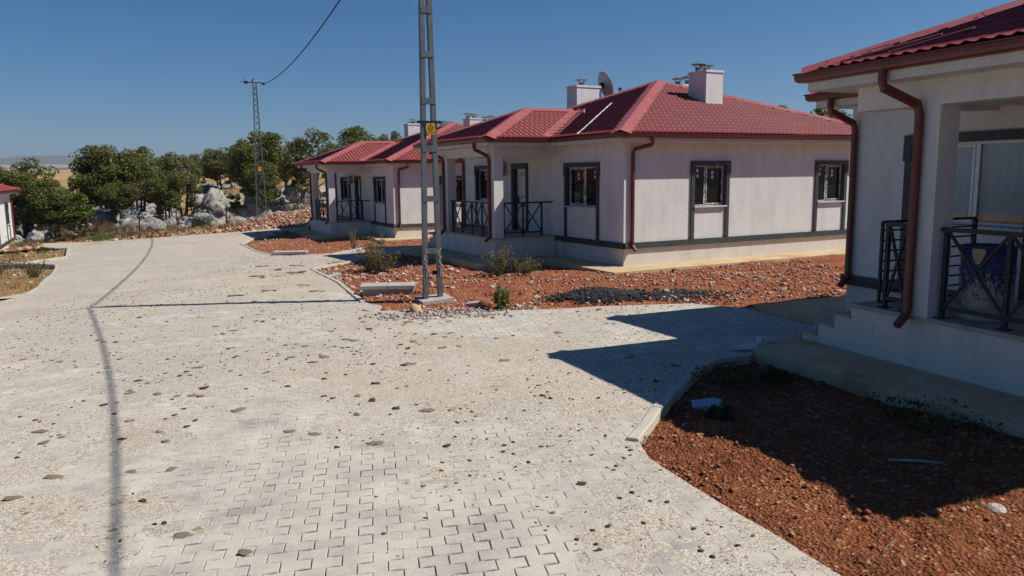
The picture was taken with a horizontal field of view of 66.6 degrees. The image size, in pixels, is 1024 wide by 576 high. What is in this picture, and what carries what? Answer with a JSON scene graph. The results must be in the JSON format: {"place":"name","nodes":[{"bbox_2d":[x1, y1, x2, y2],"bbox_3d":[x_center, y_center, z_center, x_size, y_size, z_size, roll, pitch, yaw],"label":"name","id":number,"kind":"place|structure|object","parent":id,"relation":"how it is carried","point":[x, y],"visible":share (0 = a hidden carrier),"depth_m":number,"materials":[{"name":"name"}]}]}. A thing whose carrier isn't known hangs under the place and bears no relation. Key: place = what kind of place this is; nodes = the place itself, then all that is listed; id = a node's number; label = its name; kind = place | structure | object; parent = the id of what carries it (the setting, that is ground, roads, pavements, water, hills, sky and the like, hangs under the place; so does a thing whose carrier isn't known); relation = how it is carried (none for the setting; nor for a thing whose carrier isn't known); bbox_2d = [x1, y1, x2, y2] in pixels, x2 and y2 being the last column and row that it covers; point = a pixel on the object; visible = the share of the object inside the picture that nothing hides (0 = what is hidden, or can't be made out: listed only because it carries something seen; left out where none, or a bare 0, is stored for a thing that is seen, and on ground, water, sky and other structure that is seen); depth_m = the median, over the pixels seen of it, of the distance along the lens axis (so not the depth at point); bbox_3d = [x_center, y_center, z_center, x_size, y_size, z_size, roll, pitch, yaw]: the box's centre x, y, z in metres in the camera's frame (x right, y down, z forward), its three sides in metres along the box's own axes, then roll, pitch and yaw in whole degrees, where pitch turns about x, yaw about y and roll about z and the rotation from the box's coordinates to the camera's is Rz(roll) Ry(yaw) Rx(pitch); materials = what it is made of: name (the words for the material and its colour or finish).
{"place":"outdoors","nodes":[
{"label":"outdoors","id":0,"kind":"place"},
{"bbox_2d":[0,233,299,296],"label":"soil","id":1,"kind":"structure","parent":0,"point":[17,278],"depth_m":28.43,"materials":[{"name":"soil"}]},
{"bbox_2d":[0,234,25,273],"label":"thistle bush","id":2,"kind":"object","parent":1,"relation":"on","point":[10,262],"visible":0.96,"depth_m":28.79,"materials":[{"name":"plant"}]},
{"bbox_2d":[20,257,47,277],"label":"thistle bush","id":3,"kind":"object","parent":1,"relation":"on","point":[32,266],"visible":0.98,"depth_m":26.42,"materials":[{"name":"plant"}]},
{"bbox_2d":[0,238,268,293],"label":"dry weeds","id":4,"kind":"object","parent":1,"relation":"on","point":[5,275],"visible":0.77,"depth_m":27.95,"materials":[{"name":"brown plant"}]},
{"bbox_2d":[0,233,293,294],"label":"rubble","id":5,"kind":"object","parent":1,"relation":"on","point":[14,275],"visible":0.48,"depth_m":37.19,"materials":[{"name":"gravel"}]},
{"bbox_2d":[0,155,324,180],"bbox_3d":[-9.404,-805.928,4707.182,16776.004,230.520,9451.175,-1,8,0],"label":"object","id":6,"kind":"structure","parent":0,"point":[60,162],"depth_m":6469.15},
{"bbox_2d":[0,178,324,250],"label":"hillside","id":7,"kind":"structure","parent":0,"point":[63,183],"depth_m":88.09,"materials":[{"name":"plant"}]},
{"bbox_2d":[0,157,59,236],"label":"oak tree","id":8,"kind":"object","parent":7,"relation":"on","point":[22,175],"visible":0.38,"depth_m":58.60,"materials":[{"name":"green plant"}]},
{"bbox_2d":[23,229,53,243],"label":"boulder","id":9,"kind":"object","parent":7,"relation":"on","point":[34,232],"visible":0.27,"depth_m":56.47,"materials":[{"name":"stone"}]},
{"bbox_2d":[27,233,50,243],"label":"boulder","id":10,"kind":"object","parent":7,"relation":"on","point":[35,237],"visible":0.43,"depth_m":55.38,"materials":[{"name":"stone"}]},
{"bbox_2d":[15,178,73,227],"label":"oak tree","id":11,"kind":"object","parent":7,"relation":"on","point":[40,193],"visible":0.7,"depth_m":57.44,"materials":[{"name":"green plant"}]},
{"bbox_2d":[35,221,71,236],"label":"bush","id":12,"kind":"object","parent":7,"relation":"on","point":[50,229],"visible":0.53,"depth_m":57.00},
{"bbox_2d":[37,187,88,227],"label":"oak tree","id":13,"kind":"object","parent":7,"relation":"on","point":[57,215],"visible":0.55,"depth_m":57.45,"materials":[{"name":"green plant"}]},
{"bbox_2d":[61,193,96,237],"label":"oak tree","id":14,"kind":"object","parent":7,"relation":"on","point":[88,211],"visible":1,"depth_m":55.38,"materials":[{"name":"green plant"}]},
{"bbox_2d":[65,156,120,210],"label":"oak tree","id":15,"kind":"object","parent":7,"relation":"on","point":[89,189],"visible":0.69,"depth_m":67.36,"materials":[{"name":"green plant"}]},
{"bbox_2d":[89,222,117,233],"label":"bush","id":16,"kind":"object","parent":7,"relation":"on","point":[107,229],"visible":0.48,"depth_m":56.37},
{"bbox_2d":[88,206,118,226],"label":"boulder","id":17,"kind":"object","parent":7,"relation":"on","point":[101,214],"visible":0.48,"depth_m":66.44,"materials":[{"name":"stone"}]},
{"bbox_2d":[67,144,145,206],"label":"oak tree","id":18,"kind":"object","parent":7,"relation":"on","point":[98,153],"visible":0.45,"depth_m":67.92,"materials":[{"name":"green plant"}]},
{"bbox_2d":[94,182,138,216],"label":"oak tree","id":19,"kind":"object","parent":7,"relation":"on","point":[124,197],"visible":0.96,"depth_m":65.55,"materials":[{"name":"green plant"}]},
{"bbox_2d":[15,222,241,246],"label":"dry weeds","id":20,"kind":"object","parent":7,"relation":"on","point":[110,234],"visible":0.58,"depth_m":52.48,"materials":[{"name":"plant"}]},
{"bbox_2d":[111,221,148,232],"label":"bush","id":21,"kind":"object","parent":7,"relation":"on","point":[130,226],"visible":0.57,"depth_m":54.70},
{"bbox_2d":[120,207,143,219],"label":"boulder","id":22,"kind":"object","parent":7,"relation":"on","point":[131,212],"visible":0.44,"depth_m":64.36,"materials":[{"name":"stone"}]},
{"bbox_2d":[114,146,161,211],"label":"oak tree","id":23,"kind":"object","parent":7,"relation":"on","point":[147,167],"visible":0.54,"depth_m":70.53,"materials":[{"name":"green plant"}]},
{"bbox_2d":[0,221,308,251],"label":"rubble","id":24,"kind":"object","parent":7,"relation":"on","point":[211,231],"visible":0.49,"depth_m":48.50,"materials":[{"name":"gravel"}]},
{"bbox_2d":[137,169,188,218],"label":"oak tree","id":25,"kind":"object","parent":7,"relation":"on","point":[174,192],"visible":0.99,"depth_m":61.53,"materials":[{"name":"green plant"}]},
{"bbox_2d":[22,200,309,239],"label":"wire fence","id":26,"kind":"object","parent":7,"relation":"on","point":[139,224],"visible":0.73,"depth_m":54.36,"materials":[{"name":"metal"}]},
{"bbox_2d":[156,151,203,217],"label":"oak tree","id":27,"kind":"object","parent":7,"relation":"on","point":[173,162],"visible":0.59,"depth_m":65.30,"materials":[{"name":"green plant"}]},
{"bbox_2d":[176,158,205,212],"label":"oak tree","id":28,"kind":"object","parent":7,"relation":"on","point":[194,198],"visible":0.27,"depth_m":71.33,"materials":[{"name":"green plant"}]},
{"bbox_2d":[184,153,215,183],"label":"oak tree","id":29,"kind":"object","parent":7,"relation":"on","point":[196,158],"visible":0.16,"depth_m":93.16,"materials":[{"name":"green plant"}]},
{"bbox_2d":[190,214,213,226],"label":"bush","id":30,"kind":"object","parent":7,"relation":"on","point":[195,219],"visible":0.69,"depth_m":55.24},
{"bbox_2d":[191,214,221,227],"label":"boulder","id":31,"kind":"object","parent":7,"relation":"on","point":[216,221],"visible":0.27,"depth_m":55.97,"materials":[{"name":"stone"}]},
{"bbox_2d":[200,188,229,214],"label":"boulder","id":32,"kind":"object","parent":7,"relation":"on","point":[214,200],"visible":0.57,"depth_m":69.10,"materials":[{"name":"stone"}]},
{"bbox_2d":[198,147,232,189],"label":"oak tree","id":33,"kind":"object","parent":7,"relation":"on","point":[215,174],"visible":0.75,"depth_m":89.87,"materials":[{"name":"green plant"}]},
{"bbox_2d":[224,193,245,216],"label":"oak tree","id":34,"kind":"object","parent":7,"relation":"on","point":[236,205],"visible":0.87,"depth_m":59.52,"materials":[{"name":"green plant"}]},
{"bbox_2d":[223,146,264,193],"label":"oak tree","id":35,"kind":"object","parent":7,"relation":"on","point":[239,183],"visible":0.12,"depth_m":72.42,"materials":[{"name":"green plant"}]},
{"bbox_2d":[242,194,259,213],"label":"boulder","id":36,"kind":"object","parent":7,"relation":"on","point":[249,202],"visible":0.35,"depth_m":66.16,"materials":[{"name":"stone"}]},
{"bbox_2d":[240,78,267,217],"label":"lattice mast","id":37,"kind":"object","parent":7,"relation":"on","point":[254,118],"visible":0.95,"depth_m":51.58,"materials":[{"name":"metal"}]},
{"bbox_2d":[264,0,340,83],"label":"cable","id":38,"kind":"object","parent":37,"relation":"attached to","point":[309,41],"visible":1,"depth_m":29.95,"materials":[{"name":"black plastic"}]},
{"bbox_2d":[224,131,294,205],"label":"oak tree","id":39,"kind":"object","parent":7,"relation":"on","point":[271,147],"visible":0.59,"depth_m":64.12,"materials":[{"name":"green plant"}]},
{"bbox_2d":[245,160,284,211],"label":"oak tree","id":40,"kind":"object","parent":7,"relation":"on","point":[270,185],"visible":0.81,"depth_m":58.92,"materials":[{"name":"green plant"}]},
{"bbox_2d":[272,156,289,185],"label":"oak tree","id":41,"kind":"object","parent":7,"relation":"on","point":[286,180],"visible":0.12,"depth_m":88.38,"materials":[{"name":"green plant"}]},
{"bbox_2d":[236,207,326,226],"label":"rubble heap","id":42,"kind":"object","parent":7,"relation":"on","point":[288,217],"visible":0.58,"depth_m":50.70,"materials":[{"name":"stone"}]},
{"bbox_2d":[283,183,300,201],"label":"boulder","id":43,"kind":"object","parent":7,"relation":"on","point":[291,192],"visible":0.48,"depth_m":75.38,"materials":[{"name":"stone"}]},
{"bbox_2d":[283,135,311,201],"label":"oak tree","id":44,"kind":"object","parent":7,"relation":"on","point":[297,176],"visible":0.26,"depth_m":74.54,"materials":[{"name":"green plant"}]},
{"bbox_2d":[282,127,337,193],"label":"oak tree","id":45,"kind":"object","parent":7,"relation":"on","point":[300,144],"visible":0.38,"depth_m":66.11,"materials":[{"name":"green plant"}]},
{"bbox_2d":[332,125,381,149],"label":"oak tree","id":46,"kind":"object","parent":7,"relation":"on","point":[350,135],"visible":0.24,"depth_m":75.99,"materials":[{"name":"green plant"}]},
{"bbox_2d":[377,131,401,140],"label":"oak tree","id":47,"kind":"object","parent":7,"relation":"on","point":[395,136],"visible":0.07,"depth_m":80.12,"materials":[{"name":"green plant"}]},
{"bbox_2d":[810,108,852,119],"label":"oak tree","id":48,"kind":"object","parent":7,"relation":"on","point":[820,111],"visible":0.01,"depth_m":53.39,"materials":[{"name":"green plant"}]},
{"bbox_2d":[245,232,432,254],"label":"soil","id":49,"kind":"structure","parent":0,"point":[348,246],"depth_m":36.33,"materials":[{"name":"soil"}]},
{"bbox_2d":[272,250,307,255],"bbox_3d":[-8.763,-1.229,30.880,1.290,0.470,0.643,-2,8,-6],"label":"inspection pit","id":50,"kind":"object","parent":49,"relation":"on","point":[295,252],"visible":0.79,"depth_m":30.62,"materials":[{"name":"grey concrete"}]},
{"bbox_2d":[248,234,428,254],"bbox_3d":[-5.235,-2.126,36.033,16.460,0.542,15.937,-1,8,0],"label":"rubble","id":51,"kind":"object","parent":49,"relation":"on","point":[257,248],"visible":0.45,"depth_m":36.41,"materials":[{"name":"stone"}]},
{"bbox_2d":[289,229,430,241],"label":"apron","id":52,"kind":"object","parent":49,"relation":"on","point":[312,234],"visible":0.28,"depth_m":40.02,"materials":[{"name":"concrete"}]},
{"bbox_2d":[293,112,494,237],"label":"white house","id":53,"kind":"structure","parent":52,"relation":"on","point":[374,187],"depth_m":40.56,"materials":[{"name":"paint"}]},
{"bbox_2d":[343,179,349,199],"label":"window","id":54,"kind":"structure","parent":53,"relation":"in","point":[346,188],"depth_m":46.18,"materials":[{"name":"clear glass"}]},
{"bbox_2d":[376,179,383,202],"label":"window","id":55,"kind":"structure","parent":53,"relation":"in","point":[379,182],"depth_m":40.28,"materials":[{"name":"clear glass"}]},
{"bbox_2d":[456,178,462,202],"bbox_3d":[-2.996,-4.941,39.539,1.240,1.210,0.075,-5,9,-26],"label":"window","id":56,"kind":"structure","parent":53,"relation":"in","point":[458,181],"depth_m":39.68,"materials":[{"name":"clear glass"}]},
{"bbox_2d":[0,231,825,575],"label":"road","id":57,"kind":"structure","parent":0,"point":[518,549],"depth_m":6.71,"materials":[{"name":"concrete"}]},
{"bbox_2d":[32,227,306,262],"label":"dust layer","id":58,"kind":"object","parent":57,"relation":"on","point":[229,242],"visible":0.86,"depth_m":39.89,"materials":[{"name":"soil"}]},
{"bbox_2d":[173,532,192,539],"bbox_3d":[-2.441,1.830,5.765,0.178,0.011,0.122,-4,9,-8],"label":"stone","id":59,"kind":"object","parent":57,"relation":"on","point":[179,535],"visible":1,"depth_m":5.76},
{"bbox_2d":[0,246,412,298],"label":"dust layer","id":60,"kind":"object","parent":57,"relation":"on","point":[97,276],"visible":0.86,"depth_m":24.86,"materials":[{"name":"soil"}]},
{"bbox_2d":[0,233,754,441],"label":"kerb","id":61,"kind":"structure","parent":57,"relation":"on","point":[681,385],"depth_m":10.64,"materials":[{"name":"concrete"}]},
{"bbox_2d":[0,249,786,575],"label":"stones","id":62,"kind":"object","parent":57,"relation":"on","point":[390,413],"visible":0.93,"depth_m":10.55,"materials":[{"name":"stone"}]},
{"bbox_2d":[0,286,802,397],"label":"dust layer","id":63,"kind":"object","parent":57,"relation":"on","point":[13,311],"visible":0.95,"depth_m":12.35,"materials":[{"name":"soil"}]},
{"bbox_2d":[359,310,517,320],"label":"gravel","id":64,"kind":"structure","parent":63,"relation":"on","point":[421,315],"depth_m":15.00,"materials":[{"name":"gravel"}]},
{"bbox_2d":[1,318,817,575],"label":"pebbles","id":65,"kind":"object","parent":57,"relation":"on","point":[361,443],"visible":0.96,"depth_m":8.35,"materials":[{"name":"stone"}]},
{"bbox_2d":[0,376,840,575],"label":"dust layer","id":66,"kind":"object","parent":57,"relation":"on","point":[437,397],"visible":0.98,"depth_m":7.29,"materials":[{"name":"sand"},{"name":"dust"}]},
{"bbox_2d":[730,342,765,350],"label":"marble slab","id":67,"kind":"structure","parent":57,"relation":"on","point":[751,346],"depth_m":11.26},
{"bbox_2d":[0,0,1015,160],"label":"sky","id":68,"kind":"structure","parent":0,"point":[162,76],"materials":[{"name":"blue"}]},
{"bbox_2d":[325,254,845,313],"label":"soil","id":69,"kind":"structure","parent":0,"point":[830,260],"depth_m":19.27,"materials":[{"name":"soil"}]},
{"bbox_2d":[348,234,387,271],"bbox_3d":[-4.285,-1.027,23.737,0.898,1.229,1.419,4,9,26],"label":"thistle bush","id":70,"kind":"object","parent":69,"relation":"on","point":[382,242],"visible":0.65,"depth_m":23.62,"materials":[{"name":"plant"}]},
{"bbox_2d":[364,247,399,273],"bbox_3d":[-3.939,-0.816,23.354,1.167,0.803,1.069,-1,8,0],"label":"thistle bush","id":71,"kind":"object","parent":69,"relation":"on","point":[376,261],"visible":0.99,"depth_m":23.24,"materials":[{"name":"plant"}]},
{"bbox_2d":[360,282,415,296],"bbox_3d":[-2.973,0.174,18.759,1.293,0.545,0.646,-2,8,-6],"label":"inspection pit","id":72,"kind":"object","parent":69,"relation":"on","point":[374,289],"visible":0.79,"depth_m":18.48,"materials":[{"name":"grey concrete"}]},
{"bbox_2d":[315,260,462,305],"bbox_3d":[-2.757,-0.252,21.690,4.184,0.326,10.103,-4,9,-22],"label":"rubble","id":73,"kind":"object","parent":69,"relation":"on","point":[374,277],"visible":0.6,"depth_m":22.24,"materials":[{"name":"gravel"}]},
{"bbox_2d":[414,0,453,305],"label":"ladder pole","id":74,"kind":"object","parent":69,"relation":"on","point":[440,296],"visible":0.98,"depth_m":16.96,"materials":[{"name":"metal"}]},
{"bbox_2d":[393,304,539,313],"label":"gravel","id":75,"kind":"structure","parent":69,"relation":"on","point":[472,309],"depth_m":15.78,"materials":[{"name":"gravel"}]},
{"bbox_2d":[478,300,492,307],"bbox_3d":[-0.536,0.369,16.162,0.297,0.235,0.349,3,-1,-18],"label":"stone","id":76,"kind":"object","parent":69,"relation":"on","point":[485,303],"visible":0.75,"depth_m":16.06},
{"bbox_2d":[471,243,513,276],"bbox_3d":[-0.416,-0.764,21.561,1.214,0.937,0.900,6,10,37],"label":"thistle bush","id":77,"kind":"object","parent":69,"relation":"on","point":[499,271],"visible":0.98,"depth_m":21.53,"materials":[{"name":"plant"}]},
{"bbox_2d":[491,283,510,308],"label":"shrub","id":78,"kind":"object","parent":69,"relation":"on","point":[497,298],"visible":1,"depth_m":15.75,"materials":[{"name":"green plant"}]},
{"bbox_2d":[509,254,542,274],"bbox_3d":[0.399,-0.623,21.603,0.993,0.591,1.244,-1,8,0],"label":"thistle bush","id":79,"kind":"object","parent":69,"relation":"on","point":[521,265],"visible":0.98,"depth_m":21.49,"materials":[{"name":"plant"}]},
{"bbox_2d":[319,256,845,311],"bbox_3d":[1.397,-0.384,21.456,15.277,0.517,13.422,-1,8,0],"label":"rubble","id":80,"kind":"object","parent":69,"relation":"on","point":[733,285],"visible":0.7,"depth_m":19.53,"materials":[{"name":"gravel"}]},
{"bbox_2d":[403,246,845,274],"bbox_3d":[4.446,-1.249,29.435,15.350,0.835,13.350,-5,9,-27],"label":"apron","id":81,"kind":"object","parent":69,"relation":"on","point":[460,259],"visible":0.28,"depth_m":23.85,"materials":[{"name":"concrete"}]},
{"bbox_2d":[412,62,851,265],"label":"white house","id":82,"kind":"structure","parent":81,"relation":"on","point":[698,165],"depth_m":24.68,"materials":[{"name":"paint"}]},
{"bbox_2d":[479,169,486,200],"bbox_3d":[-0.827,-3.945,29.847,0.075,1.210,1.870,-5,9,-27],"label":"window","id":83,"kind":"structure","parent":82,"relation":"in","point":[482,172],"depth_m":30.39,"materials":[{"name":"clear glass"}]},
{"bbox_2d":[517,169,525,228],"bbox_3d":[0.421,-3.135,27.663,0.100,2.158,0.936,-5,9,-27],"label":"door","id":84,"kind":"structure","parent":82,"relation":"in","point":[520,172],"depth_m":27.80,"materials":[{"name":"white plastic"}]},
{"bbox_2d":[570,167,595,206],"bbox_3d":[2.251,-3.131,24.091,0.075,1.210,1.690,-5,9,-27],"label":"window","id":85,"kind":"structure","parent":82,"relation":"in","point":[582,179],"depth_m":24.16,"materials":[{"name":"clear glass"}]},
{"bbox_2d":[598,71,621,95],"bbox_3d":[3.966,-8.125,31.664,0.980,1.313,0.889,1,8,8],"label":"satellite dish","id":86,"kind":"object","parent":82,"relation":"attached to","point":[605,81],"visible":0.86,"depth_m":31.51,"materials":[{"name":"grey"}]},
{"bbox_2d":[695,165,723,205],"bbox_3d":[5.933,-3.112,23.673,1.240,1.210,0.075,-5,9,-27],"label":"window","id":87,"kind":"structure","parent":82,"relation":"in","point":[708,178],"depth_m":23.70,"materials":[{"name":"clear glass"}]},
{"bbox_2d":[818,164,841,200],"bbox_3d":[10.566,-3.523,26.092,1.240,1.210,0.075,-5,9,-27],"label":"window","id":88,"kind":"structure","parent":82,"relation":"in","point":[829,186],"depth_m":26.13,"materials":[{"name":"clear glass"}]},
{"bbox_2d":[524,286,751,307],"bbox_3d":[2.747,0.131,17.018,4.957,0.322,2.563,-1,8,0],"label":"ash","id":89,"kind":"object","parent":69,"relation":"on","point":[601,294],"visible":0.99,"depth_m":16.77},
{"bbox_2d":[641,362,1023,575],"bbox_3d":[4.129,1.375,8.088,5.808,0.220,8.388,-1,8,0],"label":"soil","id":90,"kind":"structure","parent":0,"point":[818,539],"depth_m":6.60,"materials":[{"name":"soil"}]},
{"bbox_2d":[691,398,721,408],"bbox_3d":[2.224,1.320,8.910,0.360,0.030,0.240,-7,14,1],"label":"stone offcut","id":91,"kind":"object","parent":90,"relation":"on","point":[701,403],"visible":0.88,"depth_m":8.89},
{"bbox_2d":[694,419,723,434],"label":"grass tuft","id":92,"kind":"object","parent":90,"relation":"on","point":[699,428],"visible":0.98,"depth_m":8.04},
{"bbox_2d":[702,403,736,421],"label":"weed","id":93,"kind":"object","parent":90,"relation":"on","point":[716,412],"visible":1,"depth_m":8.44,"materials":[{"name":"plant"}]},
{"bbox_2d":[690,361,780,388],"bbox_3d":[2.757,1.079,9.704,1.060,0.255,1.020,6,11,39],"label":"weed","id":94,"kind":"object","parent":90,"relation":"on","point":[743,375],"visible":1,"depth_m":9.66,"materials":[{"name":"plant"}]},
{"bbox_2d":[757,368,792,383],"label":"weed","id":95,"kind":"object","parent":90,"relation":"on","point":[782,377],"visible":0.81,"depth_m":9.82,"materials":[{"name":"plant"}]},
{"bbox_2d":[753,296,1023,438],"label":"apron","id":96,"kind":"object","parent":90,"relation":"on","point":[859,375],"visible":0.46,"depth_m":9.42,"materials":[{"name":"concrete"}]},
{"bbox_2d":[792,0,1023,396],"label":"white house","id":97,"kind":"structure","parent":96,"relation":"on","point":[936,172],"depth_m":9.70,"materials":[{"name":"paint"}]},
{"bbox_2d":[955,243,1018,322],"bbox_3d":[5.715,-0.070,9.383,0.610,0.890,0.610,-3,9,-17],"label":"oil drum","id":98,"kind":"object","parent":97,"relation":"on","point":[972,295],"visible":0.73,"depth_m":9.17,"materials":[{"name":"blue paint"}]},
{"bbox_2d":[953,139,1023,227],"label":"window","id":99,"kind":"structure","parent":97,"relation":"in","point":[978,146],"depth_m":11.31,"materials":[{"name":"white plastic"}]},
{"bbox_2d":[852,551,926,575],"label":"grass tuft","id":100,"kind":"object","parent":90,"relation":"on","point":[871,570],"visible":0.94,"depth_m":5.08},
{"bbox_2d":[783,464,1023,558],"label":"dry weeds","id":101,"kind":"object","parent":90,"relation":"on","point":[933,497],"visible":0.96,"depth_m":6.06,"materials":[{"name":"brown plant"}]},
{"bbox_2d":[888,459,941,463],"bbox_3d":[3.621,1.547,6.936,0.502,0.032,0.045,1,9,14],"label":"stick","id":102,"kind":"object","parent":90,"relation":"on","point":[913,460],"visible":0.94,"depth_m":6.94,"materials":[{"name":"grey wood"}]},
{"bbox_2d":[866,392,1003,438],"bbox_3d":[4.294,1.298,8.088,1.021,0.203,1.393,-1,8,0],"label":"weed","id":103,"kind":"object","parent":90,"relation":"on","point":[902,412],"visible":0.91,"depth_m":7.93,"materials":[{"name":"plant"}]},
{"bbox_2d":[919,511,983,539],"bbox_3d":[3.119,1.683,5.552,0.391,0.100,0.358,-1,8,0],"label":"grass tuft","id":104,"kind":"object","parent":90,"relation":"on","point":[952,526],"visible":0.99,"depth_m":5.56,"materials":[{"name":"plant"}]},
{"bbox_2d":[949,486,1003,507],"bbox_3d":[3.570,1.606,6.007,0.336,0.099,0.389,1,9,12],"label":"grass tuft","id":105,"kind":"object","parent":90,"relation":"on","point":[972,491],"visible":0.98,"depth_m":6.04,"materials":[{"name":"plant"}]},
{"bbox_2d":[984,503,1006,512],"bbox_3d":[3.635,1.662,5.858,0.136,0.066,0.140,-7,17,-9],"label":"stone","id":106,"kind":"object","parent":90,"relation":"on","point":[996,508],"visible":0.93,"depth_m":5.83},
{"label":"apron","id":107,"kind":"structure","parent":0,"visible":0},
{"bbox_2d":[0,184,20,252],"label":"white house","id":108,"kind":"structure","parent":107,"relation":"on","point":[7,227],"depth_m":48.43,"materials":[{"name":"paint"}]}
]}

